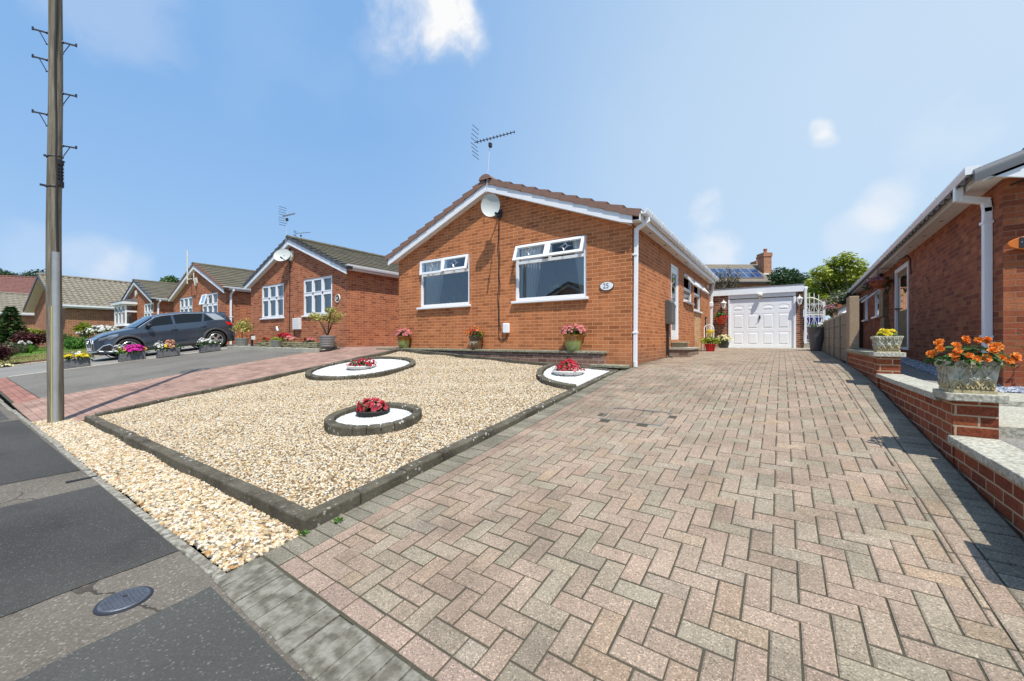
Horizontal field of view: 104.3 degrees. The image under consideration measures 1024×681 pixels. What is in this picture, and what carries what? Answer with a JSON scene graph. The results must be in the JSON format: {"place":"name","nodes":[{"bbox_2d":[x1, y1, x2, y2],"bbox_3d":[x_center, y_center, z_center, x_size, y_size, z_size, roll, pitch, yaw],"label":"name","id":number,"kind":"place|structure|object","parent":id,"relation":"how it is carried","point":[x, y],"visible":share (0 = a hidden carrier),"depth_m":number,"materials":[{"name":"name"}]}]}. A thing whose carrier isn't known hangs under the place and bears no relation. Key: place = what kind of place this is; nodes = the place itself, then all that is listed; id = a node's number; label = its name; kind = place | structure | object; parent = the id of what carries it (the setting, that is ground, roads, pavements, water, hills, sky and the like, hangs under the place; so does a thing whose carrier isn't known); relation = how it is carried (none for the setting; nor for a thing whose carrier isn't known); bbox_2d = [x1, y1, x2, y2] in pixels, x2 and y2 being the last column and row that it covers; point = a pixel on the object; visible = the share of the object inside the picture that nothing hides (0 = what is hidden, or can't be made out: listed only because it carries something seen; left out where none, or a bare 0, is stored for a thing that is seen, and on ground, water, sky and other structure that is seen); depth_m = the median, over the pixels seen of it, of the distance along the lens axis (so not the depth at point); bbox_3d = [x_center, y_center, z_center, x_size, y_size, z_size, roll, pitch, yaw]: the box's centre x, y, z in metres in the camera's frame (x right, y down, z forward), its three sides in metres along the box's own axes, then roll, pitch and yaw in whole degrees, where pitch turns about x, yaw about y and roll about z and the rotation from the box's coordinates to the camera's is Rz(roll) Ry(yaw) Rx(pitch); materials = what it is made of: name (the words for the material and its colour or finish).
{"place":"outdoors","nodes":[
{"label":"outdoors","id":0,"kind":"place"},
{"bbox_2d":[0,349,91,363],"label":"lawn","id":1,"kind":"structure","parent":0,"point":[31,357],"depth_m":17.12,"materials":[{"name":"green plant"}]},
{"bbox_2d":[0,344,18,361],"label":"maple shrub","id":2,"kind":"object","parent":1,"relation":"on","point":[5,351],"visible":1,"depth_m":14.54,"materials":[{"name":"purple plant"}]},
{"bbox_2d":[0,342,27,356],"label":"grey shrub","id":3,"kind":"object","parent":1,"relation":"on","point":[18,347],"visible":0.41,"depth_m":17.01,"materials":[{"name":"green plant"}]},
{"bbox_2d":[17,340,34,352],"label":"lilies","id":4,"kind":"object","parent":1,"relation":"on","point":[31,348],"visible":0.77,"depth_m":18.01,"materials":[{"name":"green plant"}]},
{"bbox_2d":[11,346,86,356],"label":"lawn","id":5,"kind":"structure","parent":0,"point":[40,350],"depth_m":21.01,"materials":[{"name":"green plant"}]},
{"bbox_2d":[0,306,39,349],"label":"conifer","id":6,"kind":"object","parent":5,"relation":"on","point":[6,328],"visible":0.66,"depth_m":23.34,"materials":[{"name":"green plant"}]},
{"bbox_2d":[7,330,45,345],"bbox_3d":[-27.206,-0.153,22.510,1.998,0.925,1.566,0,0,-4],"label":"maple shrub","id":7,"kind":"object","parent":5,"relation":"on","point":[37,338],"visible":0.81,"depth_m":22.29,"materials":[{"name":"purple plant"}]},
{"bbox_2d":[63,336,89,348],"bbox_3d":[-23.477,0.122,21.484,1.278,0.798,1.176,0,0,-13],"label":"round shrub","id":8,"kind":"object","parent":5,"relation":"on","point":[71,342],"visible":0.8,"depth_m":21.30,"materials":[{"name":"green plant"}]},
{"bbox_2d":[71,321,94,338],"bbox_3d":[-25.259,-0.617,23.475,1.140,1.162,1.126,0,0,34],"label":"yucca","id":9,"kind":"object","parent":5,"relation":"on","point":[81,326],"visible":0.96,"depth_m":23.35,"materials":[{"name":"green plant"}]},
{"bbox_2d":[84,325,119,334],"bbox_3d":[-24.740,-0.561,24.026,1.610,0.781,1.630,0,0,34],"label":"white flowering shrub","id":10,"kind":"object","parent":5,"relation":"on","point":[102,329],"visible":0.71,"depth_m":23.76,"materials":[{"name":"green plant"}]},
{"bbox_2d":[0,403,214,677],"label":"pavement","id":11,"kind":"structure","parent":0,"point":[34,633],"depth_m":1.92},
{"bbox_2d":[0,420,79,484],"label":"pavement patch","id":12,"kind":"object","parent":11,"relation":"on","point":[27,453],"visible":1,"depth_m":4.24,"materials":[{"name":"asphalt"}]},
{"bbox_2d":[0,485,177,616],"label":"pavement patch","id":13,"kind":"object","parent":11,"relation":"on","point":[53,545],"visible":1,"depth_m":2.43,"materials":[{"name":"asphalt"}]},
{"bbox_2d":[93,586,153,615],"bbox_3d":[-1.859,1.242,1.911,0.212,0.014,0.212,0,0,34],"label":"stopcock cover","id":14,"kind":"object","parent":11,"relation":"on","point":[123,601],"visible":1,"depth_m":1.89,"materials":[{"name":"metal"}]},
{"bbox_2d":[0,583,317,680],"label":"pavement","id":15,"kind":"structure","parent":0,"point":[267,637],"depth_m":1.65,"materials":[{"name":"asphalt"}]},
{"bbox_2d":[15,586,304,680],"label":"pavement patch","id":16,"kind":"object","parent":15,"relation":"on","point":[210,633],"visible":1,"depth_m":1.58,"materials":[{"name":"asphalt"}]},
{"bbox_2d":[0,346,398,421],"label":"red path","id":17,"kind":"structure","parent":0,"point":[79,406],"depth_m":8.27,"materials":[{"name":"brick"}]},
{"bbox_2d":[307,305,345,346],"bbox_3d":[-5.597,-0.418,11.912,1.074,1.236,0.992,0,0,0],"label":"potted plant","id":18,"kind":"object","parent":17,"relation":"on","point":[327,341],"visible":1,"depth_m":11.80,"materials":[{"name":"plant"}]},
{"bbox_2d":[0,333,845,628],"bbox_3d":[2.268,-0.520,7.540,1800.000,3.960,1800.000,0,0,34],"label":"ground","id":19,"kind":"structure","parent":0,"point":[6,401],"depth_m":3.72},
{"bbox_2d":[0,292,33,332],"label":"bungalow","id":20,"kind":"object","parent":19,"relation":"on","point":[17,300],"visible":0.17,"depth_m":32.98,"materials":[{"name":"tile"}]},
{"bbox_2d":[0,275,35,292],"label":"house","id":21,"kind":"structure","parent":19,"relation":"on","point":[17,284],"depth_m":49.40,"materials":[{"name":"red tile"}]},
{"bbox_2d":[16,269,44,276],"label":"dark tree","id":22,"kind":"object","parent":19,"relation":"on","point":[31,274],"visible":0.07,"depth_m":60.67,"materials":[{"name":"green plant"}]},
{"bbox_2d":[31,0,76,422],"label":"telegraph pole","id":23,"kind":"object","parent":19,"relation":"on","point":[54,184],"visible":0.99,"depth_m":5.83,"materials":[{"name":"wood"}]},
{"bbox_2d":[23,273,130,353],"bbox_3d":[-29.268,-1.890,32.779,8.167,5.780,12.790,0,0,30],"label":"bungalow","id":24,"kind":"object","parent":19,"relation":"on","point":[85,299],"visible":0.23,"depth_m":27.73,"materials":[{"name":"tile"}]},
{"bbox_2d":[0,398,225,579],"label":"pavement edging","id":25,"kind":"object","parent":19,"relation":"on","point":[203,563],"visible":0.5,"depth_m":2.84,"materials":[{"name":"concrete"}]},
{"bbox_2d":[0,344,254,377],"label":"car drive","id":26,"kind":"structure","parent":19,"relation":"on","point":[5,372],"depth_m":13.83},
{"bbox_2d":[64,351,94,368],"bbox_3d":[-13.269,0.584,12.122,0.428,0.540,0.829,0,0,34],"label":"flower trough","id":27,"kind":"object","parent":26,"relation":"on","point":[82,360],"visible":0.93,"depth_m":12.08,"materials":[{"name":"stone"}]},
{"bbox_2d":[8,348,226,376],"bbox_3d":[-12.333,0.681,13.265,0.240,0.836,5.510,0,0,34],"label":"drive edging","id":28,"kind":"object","parent":26,"relation":"on","point":[95,365],"visible":0.19,"depth_m":12.29,"materials":[{"name":"concrete"}]},
{"bbox_2d":[112,344,149,361],"bbox_3d":[-12.476,0.399,13.065,0.484,0.594,0.948,0,0,34],"label":"flower trough","id":29,"kind":"object","parent":28,"relation":"on","point":[138,352],"visible":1,"depth_m":12.97,"materials":[{"name":"stone"}]},
{"bbox_2d":[85,311,234,357],"bbox_3d":[-13.448,-0.287,15.453,2.060,1.618,4.290,0,7,34],"label":"parked car","id":30,"kind":"object","parent":26,"relation":"on","point":[184,328],"visible":0.84,"depth_m":14.91,"materials":[{"name":"grey"}]},
{"bbox_2d":[110,279,176,328],"bbox_3d":[-21.011,-1.602,28.763,7.053,4.503,10.485,0,0,34],"label":"bungalow","id":31,"kind":"object","parent":19,"relation":"on","point":[140,299],"visible":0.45,"depth_m":24.76,"materials":[{"name":"red brick"}]},
{"bbox_2d":[114,304,136,325],"bbox_3d":[-24.780,-1.600,25.515,2.550,1.300,0.540,0,0,34],"label":"bay window","id":32,"kind":"structure","parent":31,"relation":"in","point":[122,311],"depth_m":25.05,"materials":[{"name":"white plastic"}]},
{"bbox_2d":[7,349,304,397],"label":"tarmac drive","id":33,"kind":"structure","parent":19,"relation":"on","point":[89,378],"depth_m":10.77,"materials":[{"name":"asphalt"}]},
{"bbox_2d":[152,340,183,357],"bbox_3d":[-11.765,0.271,13.623,0.386,0.623,0.899,0,0,41],"label":"flower trough","id":34,"kind":"object","parent":33,"relation":"on","point":[165,350],"visible":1,"depth_m":13.55,"materials":[{"name":"stone"}]},
{"bbox_2d":[196,337,222,352],"bbox_3d":[-10.997,0.142,14.475,0.378,0.582,0.812,0,0,34],"label":"flower trough","id":35,"kind":"object","parent":33,"relation":"on","point":[209,345],"visible":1,"depth_m":14.38,"materials":[{"name":"stone"}]},
{"bbox_2d":[227,346,318,352],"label":"bed kerb","id":36,"kind":"structure","parent":33,"relation":"on","point":[305,350],"depth_m":13.00,"materials":[{"name":"concrete"}]},
{"bbox_2d":[31,417,301,571],"bbox_3d":[-4.238,1.213,4.209,6.860,0.065,0.412,0,0,34],"label":"gravel strip","id":37,"kind":"object","parent":19,"relation":"on","point":[226,533],"visible":0.97,"depth_m":3.00,"materials":[{"name":"gravel"}]},
{"bbox_2d":[167,262,255,343],"bbox_3d":[-13.372,-1.737,24.261,7.455,4.473,9.975,0,0,34],"label":"bungalow","id":38,"kind":"object","parent":19,"relation":"on","point":[213,288],"visible":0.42,"depth_m":19.67,"materials":[{"name":"red brick"}]},
{"bbox_2d":[180,297,191,311],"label":"window","id":39,"kind":"structure","parent":38,"relation":"in","point":[184,307],"depth_m":21.35,"materials":[{"name":"white plastic"}]},
{"bbox_2d":[203,292,217,311],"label":"window","id":40,"kind":"structure","parent":38,"relation":"in","point":[213,304],"depth_m":19.29,"materials":[{"name":"white plastic"}]},
{"bbox_2d":[243,235,398,346],"bbox_3d":[-5.499,-1.700,18.810,7.384,4.560,9.975,0,0,34],"label":"bungalow","id":41,"kind":"object","parent":19,"relation":"on","point":[300,286],"visible":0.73,"depth_m":14.32,"materials":[{"name":"red brick"}]},
{"bbox_2d":[260,283,283,319],"bbox_3d":[-9.444,-1.527,15.783,1.900,1.365,0.220,0,0,34],"label":"window","id":42,"kind":"structure","parent":41,"relation":"in","point":[274,299],"depth_m":15.88,"materials":[{"name":"white plastic"}]},
{"bbox_2d":[274,249,290,260],"bbox_3d":[-8.466,-3.173,14.732,0.646,0.499,0.523,0,0,34],"label":"satellite dish","id":43,"kind":"object","parent":41,"relation":"attached to","point":[282,254],"visible":0.99,"depth_m":14.79,"materials":[{"name":"white metal"}]},
{"bbox_2d":[301,275,331,316],"bbox_3d":[-6.794,-1.527,13.989,1.940,1.365,0.220,0,0,34],"label":"window","id":44,"kind":"structure","parent":41,"relation":"in","point":[319,294],"depth_m":14.09,"materials":[{"name":"white plastic"}]},
{"bbox_2d":[98,351,566,508],"bbox_3d":[-2.146,0.724,6.549,5.860,0.867,5.670,0,0,34],"label":"gravel garden","id":45,"kind":"object","parent":19,"relation":"on","point":[273,436],"visible":0.73,"depth_m":4.96,"materials":[{"name":"gravel"}]},
{"bbox_2d":[305,356,415,380],"bbox_3d":[-3.159,0.607,8.425,2.117,0.467,2.112,0,0,34],"label":"bed edging","id":46,"kind":"object","parent":45,"relation":"on","point":[309,375],"visible":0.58,"depth_m":7.80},
{"bbox_2d":[312,359,408,376],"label":"white chippings","id":47,"kind":"object","parent":45,"relation":"on","point":[337,370],"visible":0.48,"depth_m":8.31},
{"bbox_2d":[345,358,377,369],"bbox_3d":[-3.160,0.493,8.365,0.643,0.272,0.597,0,0,34],"label":"flower bowl","id":48,"kind":"object","parent":47,"relation":"on","point":[360,364],"visible":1,"depth_m":8.20,"materials":[{"name":"brown metal"}]},
{"bbox_2d":[324,402,421,436],"bbox_3d":[-1.643,0.946,4.742,1.175,0.273,1.020,0,0,34],"label":"bed edging","id":49,"kind":"object","parent":45,"relation":"on","point":[332,426],"visible":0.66,"depth_m":4.36,"materials":[{"name":"concrete"}]},
{"bbox_2d":[335,408,411,425],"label":"white chippings","id":50,"kind":"object","parent":45,"relation":"on","point":[391,415],"visible":0.65,"depth_m":4.72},
{"bbox_2d":[355,397,389,417],"bbox_3d":[-1.722,0.827,4.928,0.410,0.252,0.410,0,0,-28],"label":"flower bowl","id":51,"kind":"object","parent":50,"relation":"on","point":[369,408],"visible":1,"depth_m":4.81,"materials":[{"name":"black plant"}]},
{"bbox_2d":[536,363,575,389],"bbox_3d":[0.659,0.637,6.888,0.471,0.370,1.987,0,0,-5],"label":"bed edging","id":52,"kind":"object","parent":45,"relation":"on","point":[541,378],"visible":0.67,"depth_m":6.34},
{"bbox_2d":[543,366,608,385],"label":"white chippings","id":53,"kind":"object","parent":45,"relation":"on","point":[586,375],"visible":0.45,"depth_m":6.75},
{"bbox_2d":[552,358,585,375],"bbox_3d":[0.985,0.477,6.995,0.583,0.338,0.577,0,0,34],"label":"flower bowl","id":54,"kind":"object","parent":53,"relation":"on","point":[566,369],"visible":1,"depth_m":6.83,"materials":[{"name":"red plant"}]},
{"bbox_2d":[84,348,617,531],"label":"garden kerb","id":55,"kind":"structure","parent":19,"relation":"on","point":[293,515],"depth_m":3.47,"materials":[{"name":"concrete"}]},
{"bbox_2d":[376,174,718,370],"bbox_3d":[2.136,-1.556,13.374,7.740,4.613,10.115,0,0,34],"label":"bungalow","id":56,"kind":"object","parent":19,"relation":"on","point":[654,304],"visible":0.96,"depth_m":9.11,"materials":[{"name":"red brick"}]},
{"bbox_2d":[393,328,411,347],"bbox_3d":[-2.959,-0.071,10.850,0.529,0.550,0.456,0,0,34],"label":"glazed pot","id":57,"kind":"object","parent":56,"relation":"on","point":[403,338],"visible":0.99,"depth_m":10.74,"materials":[{"name":"green ceramic"}]},
{"bbox_2d":[426,261,443,304],"bbox_3d":[-2.062,-1.500,10.652,0.700,1.200,0.083,0,0,34],"label":"net curtain","id":58,"kind":"object","parent":56,"relation":"hanging from","point":[433,288],"visible":0.77,"depth_m":10.66,"materials":[{"name":"white fabric"}]},
{"bbox_2d":[416,253,470,309],"bbox_3d":[-1.777,-1.490,10.269,1.860,1.320,0.216,0,0,34],"label":"window","id":59,"kind":"structure","parent":56,"relation":"in","point":[443,270],"depth_m":10.24,"materials":[{"name":"white plastic"}]},
{"bbox_2d":[464,326,483,348],"bbox_3d":[-0.884,-0.074,9.463,0.470,0.555,0.392,0,0,34],"label":"glazed pot","id":60,"kind":"object","parent":56,"relation":"on","point":[475,340],"visible":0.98,"depth_m":9.35,"materials":[{"name":"brown ceramic"}]},
{"bbox_2d":[481,193,501,217],"bbox_3d":[-0.348,-3.025,8.990,0.499,0.556,0.525,0,0,-42],"label":"satellite dish","id":61,"kind":"object","parent":56,"relation":"attached to","point":[490,204],"visible":1,"depth_m":9.01,"materials":[{"name":"white metal"}]},
{"bbox_2d":[471,124,514,192],"bbox_3d":[-0.457,-4.233,9.137,1.090,1.606,0.295,0,0,34],"label":"television aerial","id":62,"kind":"object","parent":56,"relation":"attached to","point":[490,144],"visible":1,"depth_m":9.22,"materials":[{"name":"metal"}]},
{"bbox_2d":[521,246,543,297],"bbox_3d":[0.439,-1.500,8.959,0.580,1.200,0.083,0,0,34],"label":"net curtain","id":63,"kind":"object","parent":56,"relation":"hanging from","point":[530,273],"visible":0.76,"depth_m":8.97,"materials":[{"name":"white fabric"}]},
{"bbox_2d":[511,235,588,303],"bbox_3d":[0.760,-1.490,8.519,1.855,1.320,0.269,0,0,34],"label":"window","id":64,"kind":"structure","parent":56,"relation":"in","point":[547,252],"depth_m":8.49,"materials":[{"name":"white plastic"}]},
{"bbox_2d":[561,323,585,350],"bbox_3d":[1.242,-0.069,8.031,0.495,0.546,0.475,0,0,-3],"label":"glazed pot","id":65,"kind":"object","parent":56,"relation":"on","point":[573,341],"visible":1,"depth_m":7.90,"materials":[{"name":"green ceramic"}]},
{"bbox_2d":[573,240,583,293],"bbox_3d":[1.412,-1.500,8.300,0.330,1.200,0.083,0,0,34],"label":"net curtain","id":66,"kind":"object","parent":56,"relation":"hanging from","point":[579,262],"visible":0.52,"depth_m":8.29,"materials":[{"name":"white fabric"}]},
{"bbox_2d":[671,264,677,339],"bbox_3d":[4.325,-1.010,10.640,0.110,1.980,0.960,0,0,34],"label":"door","id":67,"kind":"structure","parent":56,"relation":"in","point":[674,270],"depth_m":10.87,"materials":[{"name":"white plastic"}]},
{"bbox_2d":[683,274,701,304],"bbox_3d":[5.423,-1.543,12.028,0.392,0.855,1.430,0,0,34],"label":"window","id":68,"kind":"structure","parent":56,"relation":"in","point":[690,280],"depth_m":12.21,"materials":[{"name":"white plastic"}]},
{"bbox_2d":[694,281,709,313],"bbox_3d":[6.337,-1.453,13.378,0.392,1.035,1.370,0,0,34],"label":"window","id":69,"kind":"structure","parent":56,"relation":"in","point":[697,295],"depth_m":13.78,"materials":[{"name":"white plastic"}]},
{"bbox_2d":[714,265,743,299],"bbox_3d":[10.346,-1.583,19.119,1.764,3.970,1.108,0,0,4],"label":"creeper tree","id":70,"kind":"object","parent":19,"relation":"on","point":[727,283],"visible":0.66,"depth_m":18.96,"materials":[{"name":"green plant"}]},
{"bbox_2d":[705,249,773,335],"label":"house","id":71,"kind":"structure","parent":19,"relation":"on","point":[756,272],"depth_m":45.46,"materials":[{"name":"brick"}]},
{"bbox_2d":[709,283,807,347],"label":"garage","id":72,"kind":"structure","parent":19,"relation":"on","point":[772,317],"depth_m":14.75,"materials":[{"name":"paint"}]},
{"bbox_2d":[714,312,727,323],"bbox_3d":[8.100,-0.874,15.402,0.524,0.508,0.400,0,0,34],"label":"hanging basket","id":73,"kind":"object","parent":72,"relation":"attached to","point":[721,318],"visible":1,"depth_m":15.29,"materials":[{"name":"red plastic"}]},
{"bbox_2d":[730,297,792,347],"bbox_3d":[9.220,-0.651,14.780,1.999,1.827,0.113,0,0,34],"label":"door","id":74,"kind":"structure","parent":72,"relation":"in","point":[763,322],"depth_m":14.77,"materials":[{"name":"white plastic"}]},
{"bbox_2d":[804,293,824,347],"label":"iron gate","id":75,"kind":"structure","parent":72,"relation":"attached to","point":[822,313],"depth_m":13.83,"materials":[{"name":"metal"}]},
{"bbox_2d":[715,347,809,348],"bbox_3d":[8.982,0.274,14.424,3.400,0.016,0.930,0,0,34],"label":"garage apron","id":76,"kind":"object","parent":19,"relation":"on","point":[771,348],"visible":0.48,"depth_m":13.85,"materials":[{"name":"concrete"}]},
{"bbox_2d":[717,334,733,347],"bbox_3d":[7.926,0.016,14.858,0.612,0.511,0.515,0,0,34],"label":"dark pot","id":77,"kind":"object","parent":76,"relation":"on","point":[724,344],"visible":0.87,"depth_m":14.76,"materials":[{"name":"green plant"}]},
{"bbox_2d":[766,267,814,293],"bbox_3d":[25.731,-3.242,36.057,4.537,7.300,5.768,0,0,34],"label":"dark tree","id":78,"kind":"object","parent":19,"relation":"on","point":[785,276],"visible":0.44,"depth_m":35.02,"materials":[{"name":"green plant"}]},
{"bbox_2d":[803,316,821,346],"bbox_3d":[11.307,-0.334,15.022,0.568,1.169,0.706,0,0,34],"label":"wheeled bin","id":79,"kind":"object","parent":19,"relation":"on","point":[814,321],"visible":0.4,"depth_m":14.77,"materials":[{"name":"blue plastic"}]},
{"bbox_2d":[803,297,834,316],"bbox_3d":[11.697,-1.226,15.194,0.983,1.037,1.004,0,0,34],"label":"green shrub","id":80,"kind":"object","parent":19,"relation":"on","point":[813,310],"visible":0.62,"depth_m":15.11,"materials":[{"name":"grey plant"}]},
{"bbox_2d":[821,313,847,364],"bbox_3d":[8.106,-0.048,10.054,0.100,1.095,6.090,0,0,34],"label":"concrete fence","id":81,"kind":"object","parent":19,"relation":"on","point":[834,343],"visible":0.7,"depth_m":9.20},
{"bbox_2d":[803,251,871,316],"bbox_3d":[20.881,-2.582,26.138,6.927,6.169,3.559,0,0,-5],"label":"broadleaf tree","id":82,"kind":"object","parent":19,"relation":"on","point":[828,281],"visible":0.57,"depth_m":25.59,"materials":[{"name":"green plant"}]},
{"bbox_2d":[820,286,856,305],"bbox_3d":[14.477,-1.794,17.497,1.516,1.067,1.634,0,0,6],"label":"green shrub","id":83,"kind":"object","parent":19,"relation":"on","point":[840,296],"visible":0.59,"depth_m":17.38,"materials":[{"name":"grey plant"}]},
{"bbox_2d":[844,148,1023,386],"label":"bungalow","id":84,"kind":"object","parent":19,"relation":"on","point":[952,259],"visible":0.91,"depth_m":6.05,"materials":[{"name":"red brick"}]},
{"bbox_2d":[861,289,879,318],"bbox_3d":[11.772,-1.175,13.043,0.461,0.890,1.230,0,0,34],"label":"window","id":85,"kind":"structure","parent":84,"relation":"in","point":[877,292],"depth_m":13.16,"materials":[{"name":"white plastic"}]},
{"bbox_2d":[862,268,892,293],"bbox_3d":[10.060,-1.616,10.985,0.605,0.740,0.692,0,0,-40],"label":"hanging basket","id":86,"kind":"object","parent":84,"relation":"attached to","point":[878,282],"visible":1,"depth_m":10.84,"materials":[{"name":"ceramic"}]},
{"bbox_2d":[894,261,908,349],"bbox_3d":[9.655,-0.810,9.845,0.121,2.060,1.603,0,0,36],"label":"door","id":87,"kind":"structure","parent":84,"relation":"in","point":[901,308],"depth_m":9.89,"materials":[{"name":"white plastic"}]},
{"bbox_2d":[1007,236,1023,249],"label":"alarm box","id":88,"kind":"object","parent":84,"relation":"attached to","point":[1017,243],"visible":1,"depth_m":4.81,"materials":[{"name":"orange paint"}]},
{"bbox_2d":[845,349,1023,538],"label":"garden wall","id":89,"kind":"structure","parent":19,"relation":"on","point":[960,432],"depth_m":2.78,"materials":[{"name":"brick"}]},
{"bbox_2d":[846,296,858,348],"bbox_3d":[6.258,-0.300,7.314,0.140,1.000,0.380,0,0,34],"label":"gate post","id":90,"kind":"object","parent":89,"relation":"on","point":[852,322],"visible":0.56,"depth_m":7.17,"materials":[{"name":"beige concrete"}]},
{"bbox_2d":[870,328,903,351],"bbox_3d":[4.708,-0.007,5.006,0.273,0.304,0.275,0,0,34],"label":"stone planter","id":91,"kind":"object","parent":89,"relation":"on","point":[888,341],"visible":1,"depth_m":4.93,"materials":[{"name":"stone"}]},
{"bbox_2d":[922,335,1022,394],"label":"stone planter","id":92,"kind":"object","parent":89,"relation":"on","point":[973,373],"visible":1,"depth_m":2.78,"materials":[{"name":"stone"}]},
{"bbox_2d":[0,0,1023,332],"label":"sky","id":93,"kind":"structure","parent":0,"point":[806,133],"materials":[{"name":"blue"}]},
{"bbox_2d":[261,348,1023,680],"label":"driveway","id":94,"kind":"structure","parent":0,"point":[969,508],"depth_m":2.12,"materials":[{"name":"brick"}]},
{"bbox_2d":[599,407,671,425],"bbox_3d":[1.371,0.843,4.407,0.664,0.084,0.496,0,0,34],"label":"inspection cover","id":95,"kind":"object","parent":94,"relation":"on","point":[652,419],"visible":0.95,"depth_m":4.39,"materials":[{"name":"metal"}]},
{"bbox_2d":[700,329,721,351],"bbox_3d":[6.231,-0.012,12.476,0.641,0.708,0.505,0,0,34],"label":"red pot","id":96,"kind":"object","parent":94,"relation":"on","point":[710,346],"visible":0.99,"depth_m":12.41,"materials":[{"name":"plastic"}]},
{"bbox_2d":[806,322,823,350],"bbox_3d":[9.159,-0.120,11.992,0.470,0.865,0.470,0,0,34],"label":"tall planter","id":97,"kind":"object","parent":94,"relation":"on","point":[815,333],"visible":0.95,"depth_m":11.87,"materials":[{"name":"plastic"}]},
{"bbox_2d":[859,348,1023,450],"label":"side path","id":98,"kind":"structure","parent":0,"point":[928,377],"depth_m":5.97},
{"bbox_2d":[900,357,1001,386],"bbox_3d":[7.539,0.485,7.232,0.340,0.155,5.414,0,0,36],"label":"slate strip","id":99,"kind":"object","parent":98,"relation":"on","point":[919,365],"visible":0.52,"depth_m":7.52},
{"bbox_2d":[998,392,1023,438],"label":"path slab","id":100,"kind":"structure","parent":98,"relation":"on","point":[1011,419],"depth_m":3.10,"materials":[{"name":"stone"}]},
{"bbox_2d":[936,383,1023,392],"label":"slate gravel","id":101,"kind":"structure","parent":0,"point":[1015,389],"depth_m":4.46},
{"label":"bed slab","id":102,"kind":"structure","parent":0,"visible":0},
{"bbox_2d":[232,318,254,345],"bbox_3d":[-10.271,-0.325,15.174,0.876,1.050,0.778,0,0,34],"label":"potted plant","id":103,"kind":"object","parent":102,"relation":"on","point":[244,327],"visible":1,"depth_m":15.05,"materials":[{"name":"plant"}]},
{"bbox_2d":[256,342,337,348],"bbox_3d":[-7.525,0.161,13.687,4.888,0.218,0.240,0,0,34],"label":"stone edging","id":104,"kind":"object","parent":102,"relation":"on","point":[295,344],"visible":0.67,"depth_m":13.30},
{"bbox_2d":[276,332,296,341],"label":"flowering plant","id":105,"kind":"object","parent":104,"relation":"on","point":[285,335],"visible":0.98,"depth_m":13.96,"materials":[{"name":"pink plant"}]},
{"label":"drive apron bed","id":106,"kind":"structure","parent":0,"visible":0},
{"bbox_2d":[213,556,429,680],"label":"drive apron","id":107,"kind":"object","parent":106,"relation":"on","point":[288,614],"visible":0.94,"depth_m":1.69,"materials":[{"name":"concrete"}]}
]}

